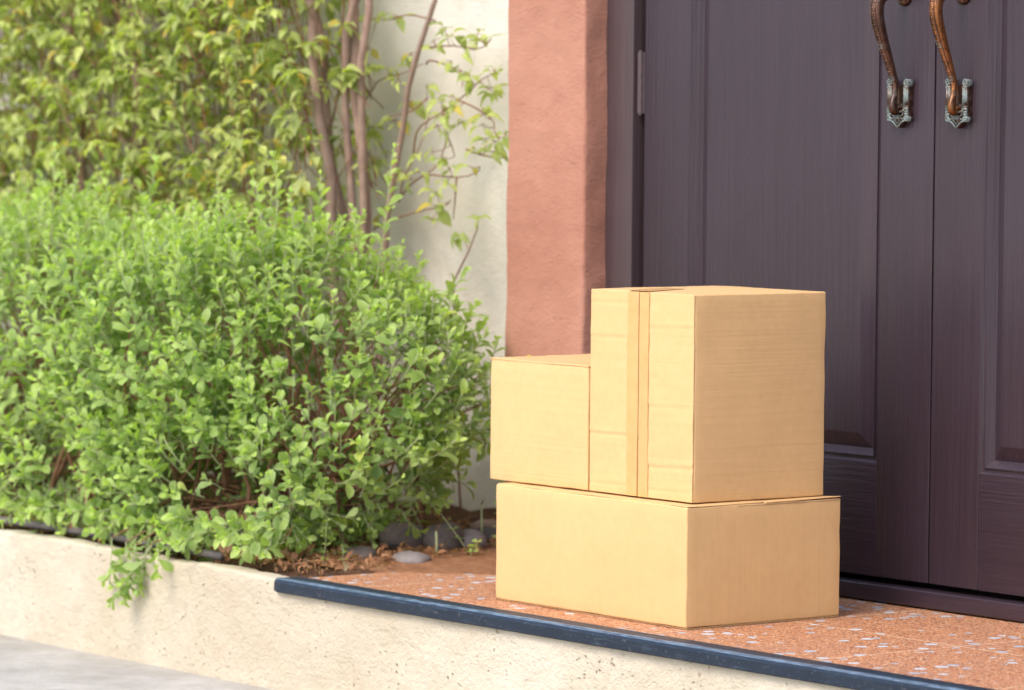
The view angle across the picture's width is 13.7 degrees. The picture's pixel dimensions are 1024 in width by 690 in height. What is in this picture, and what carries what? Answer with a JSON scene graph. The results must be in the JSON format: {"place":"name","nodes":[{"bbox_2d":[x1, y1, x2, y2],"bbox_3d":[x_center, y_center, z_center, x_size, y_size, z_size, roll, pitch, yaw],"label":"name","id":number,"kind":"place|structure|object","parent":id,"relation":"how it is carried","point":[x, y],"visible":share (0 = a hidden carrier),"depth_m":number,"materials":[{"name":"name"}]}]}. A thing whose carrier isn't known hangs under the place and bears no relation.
{"place":"outdoors","nodes":[
{"label":"outdoors","id":0,"kind":"place"},
{"bbox_2d":[0,634,272,689],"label":"pavement","id":1,"kind":"structure","parent":0,"point":[27,665],"depth_m":8.78,"materials":[{"name":"concrete"}]},
{"bbox_2d":[0,529,852,689],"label":"stucco wall","id":2,"kind":"structure","parent":1,"relation":"on","point":[243,625],"depth_m":8.56,"materials":[{"name":"beige paint"}]},
{"bbox_2d":[274,577,995,689],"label":"step trim","id":3,"kind":"structure","parent":2,"relation":"on","point":[794,668],"depth_m":7.66,"materials":[{"name":"metal"}]},
{"bbox_2d":[0,447,496,577],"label":"soil","id":4,"kind":"structure","parent":0,"point":[465,514],"depth_m":9.43,"materials":[{"name":"brown soil"}]},
{"bbox_2d":[0,516,225,560],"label":"edging pipe","id":5,"kind":"object","parent":4,"relation":"on","point":[211,554],"visible":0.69,"depth_m":9.23,"materials":[{"name":"grey plastic"}]},
{"bbox_2d":[0,0,249,377],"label":"slender tree","id":6,"kind":"object","parent":4,"relation":"on","point":[68,36],"visible":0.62,"depth_m":10.41,"materials":[{"name":"green plant"}]},
{"bbox_2d":[0,142,283,539],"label":"leafy shrub","id":7,"kind":"object","parent":4,"relation":"on","point":[21,433],"visible":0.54,"depth_m":9.46,"materials":[{"name":"green plant"}]},
{"bbox_2d":[218,539,247,558],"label":"dry leaves","id":8,"kind":"object","parent":4,"relation":"on","point":[222,549],"visible":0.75,"depth_m":8.82,"materials":[{"name":"brown plant"}]},
{"bbox_2d":[93,0,392,513],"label":"slender tree","id":9,"kind":"object","parent":4,"relation":"on","point":[223,53],"visible":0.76,"depth_m":9.82,"materials":[{"name":"green plant"}]},
{"bbox_2d":[0,459,495,574],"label":"leaf litter","id":10,"kind":"object","parent":4,"relation":"on","point":[347,564],"visible":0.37,"depth_m":8.83,"materials":[{"name":"brown plant"}]},
{"bbox_2d":[0,0,508,510],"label":"garden wall","id":11,"kind":"structure","parent":4,"relation":"on","point":[484,190],"depth_m":9.71,"materials":[{"name":"paint"}]},
{"bbox_2d":[28,142,507,610],"bbox_3d":[-0.533,0.052,9.177,0.865,0.983,1.172,-2,4,-37],"label":"leafy shrub","id":12,"kind":"object","parent":4,"relation":"on","point":[235,436],"visible":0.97,"depth_m":8.98,"materials":[{"name":"green plant"}]},
{"bbox_2d":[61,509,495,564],"bbox_3d":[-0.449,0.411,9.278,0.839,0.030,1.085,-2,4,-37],"label":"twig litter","id":13,"kind":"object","parent":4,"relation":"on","point":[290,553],"visible":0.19,"depth_m":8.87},
{"bbox_2d":[378,521,424,550],"bbox_3d":[-0.232,0.409,9.030,0.104,0.070,0.100,-2,4,-37],"label":"stone","id":14,"kind":"object","parent":4,"relation":"on","point":[391,534],"visible":0.62,"depth_m":9.00,"materials":[{"name":"grey stone"}]},
{"bbox_2d":[359,0,508,498],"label":"sapling","id":15,"kind":"object","parent":4,"relation":"on","point":[404,126],"visible":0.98,"depth_m":9.49,"materials":[{"name":"green plant"}]},
{"bbox_2d":[423,521,464,549],"bbox_3d":[-0.143,0.411,9.023,0.090,0.077,0.093,2,3,19],"label":"stone","id":16,"kind":"object","parent":4,"relation":"on","point":[446,536],"visible":0.63,"depth_m":8.99,"materials":[{"name":"grey stone"}]},
{"bbox_2d":[433,507,464,545],"bbox_3d":[-0.130,0.386,8.968,0.070,0.088,0.036,1,3,4],"label":"weed","id":17,"kind":"object","parent":4,"relation":"on","point":[456,536],"visible":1,"depth_m":8.97,"materials":[{"name":"green plant"}]},
{"bbox_2d":[450,214,491,510],"bbox_3d":[-0.101,0.042,9.442,0.037,0.665,0.171,-1,3,-27],"label":"seedling","id":18,"kind":"object","parent":4,"relation":"on","point":[460,239],"visible":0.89,"depth_m":9.45,"materials":[{"name":"green plant"}]},
{"bbox_2d":[463,529,487,548],"bbox_3d":[-0.089,0.418,9.045,0.083,0.058,0.082,2,3,23],"label":"stone","id":19,"kind":"object","parent":4,"relation":"on","point":[470,534],"visible":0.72,"depth_m":9.01,"materials":[{"name":"grey stone"}]},
{"bbox_2d":[469,519,496,529],"bbox_3d":[-0.046,0.395,9.228,0.078,0.036,0.093,-2,4,-37],"label":"stone","id":20,"kind":"object","parent":4,"relation":"on","point":[476,525],"visible":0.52,"depth_m":9.21,"materials":[{"name":"grey stone"}]},
{"bbox_2d":[477,526,495,542],"bbox_3d":[-0.055,0.410,9.147,0.062,0.043,0.060,-2,4,-37],"label":"stone","id":21,"kind":"object","parent":4,"relation":"on","point":[488,532],"visible":0.48,"depth_m":9.13,"materials":[{"name":"grey stone"}]},
{"bbox_2d":[312,572,1023,689],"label":"porch floor","id":22,"kind":"structure","parent":0,"point":[971,650],"depth_m":7.74,"materials":[{"name":"tile"}]},
{"bbox_2d":[309,544,495,574],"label":"sand","id":23,"kind":"structure","parent":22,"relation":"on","point":[477,562],"depth_m":8.77,"materials":[{"name":"brown soil"}]},
{"bbox_2d":[320,518,330,566],"bbox_3d":[-0.383,0.407,8.760,0.025,0.105,0.047,0,3,-13],"label":"weed","id":24,"kind":"object","parent":23,"relation":"on","point":[327,520],"visible":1,"depth_m":8.75,"materials":[{"name":"green plant"}]},
{"bbox_2d":[338,544,348,563],"bbox_3d":[-0.347,0.435,8.771,0.023,0.049,0.025,1,3,9],"label":"weed","id":25,"kind":"object","parent":23,"relation":"on","point":[344,551],"visible":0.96,"depth_m":8.77,"materials":[{"name":"green plant"}]},
{"bbox_2d":[341,546,377,557],"bbox_3d":[-0.316,0.436,8.863,0.080,0.037,0.067,0,3,-9],"label":"stone","id":26,"kind":"object","parent":23,"relation":"on","point":[363,551],"visible":0.64,"depth_m":8.84,"materials":[{"name":"grey stone"}]},
{"bbox_2d":[392,551,431,563],"bbox_3d":[-0.208,0.442,8.805,0.074,0.033,0.094,-2,4,-37],"label":"stone","id":27,"kind":"object","parent":23,"relation":"on","point":[410,557],"visible":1,"depth_m":8.78,"materials":[{"name":"grey stone"}]},
{"bbox_2d":[435,525,438,552],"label":"stalk","id":28,"kind":"object","parent":23,"relation":"on","point":[436,544],"visible":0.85,"depth_m":8.90,"materials":[{"name":"green plant"}]},
{"bbox_2d":[465,539,481,555],"bbox_3d":[-0.082,0.424,8.873,0.029,0.043,0.048,0,3,-12],"label":"weed","id":29,"kind":"object","parent":23,"relation":"on","point":[473,546],"visible":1,"depth_m":8.87,"materials":[{"name":"green plant"}]},
{"bbox_2d":[481,498,484,532],"bbox_3d":[-0.063,0.375,9.084,0.006,0.100,0.015,-2,4,-37],"label":"stalk","id":30,"kind":"object","parent":23,"relation":"on","point":[482,517],"visible":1,"depth_m":9.08,"materials":[{"name":"green plant"}]},
{"bbox_2d":[492,480,505,537],"bbox_3d":[-0.022,0.345,8.962,0.046,0.172,0.051,0,3,-9],"label":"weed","id":31,"kind":"object","parent":23,"relation":"on","point":[496,502],"visible":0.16,"depth_m":8.96,"materials":[{"name":"green plant"}]},
{"bbox_2d":[505,0,607,482],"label":"pillar","id":32,"kind":"structure","parent":22,"relation":"on","point":[557,164],"depth_m":8.90,"materials":[{"name":"paint"}]},
{"bbox_2d":[496,482,840,629],"bbox_3d":[0.291,0.387,8.098,0.378,0.229,0.580,-2,4,-37],"label":"cardboard box","id":33,"kind":"object","parent":22,"relation":"on","point":[681,565],"visible":0.82,"depth_m":7.91,"materials":[{"name":"beige cardboard"}]},
{"bbox_2d":[490,354,590,489],"bbox_3d":[0.160,0.147,8.237,0.279,0.243,0.310,-2,4,-37],"label":"cardboard box","id":34,"kind":"object","parent":33,"relation":"on","point":[540,420],"visible":0.56,"depth_m":8.15,"materials":[{"name":"beige cardboard"}]},
{"bbox_2d":[589,286,825,502],"bbox_3d":[0.366,0.087,8.000,0.325,0.391,0.311,-2,4,-37],"label":"cardboard box","id":35,"kind":"object","parent":33,"relation":"on","point":[700,394],"visible":1,"depth_m":7.88,"materials":[{"name":"beige cardboard"}]},
{"bbox_2d":[605,0,1023,621],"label":"door frame","id":36,"kind":"object","parent":22,"relation":"on","point":[625,162],"visible":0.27,"depth_m":8.80,"materials":[{"name":"brown wood"}]},
{"bbox_2d":[637,0,936,582],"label":"door","id":37,"kind":"structure","parent":36,"relation":"attached to","point":[789,144],"depth_m":8.33,"materials":[{"name":"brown wood"}]},
{"bbox_2d":[929,0,1023,596],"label":"door","id":38,"kind":"structure","parent":36,"relation":"attached to","point":[977,490],"depth_m":8.00,"materials":[{"name":"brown wood"}]}
]}

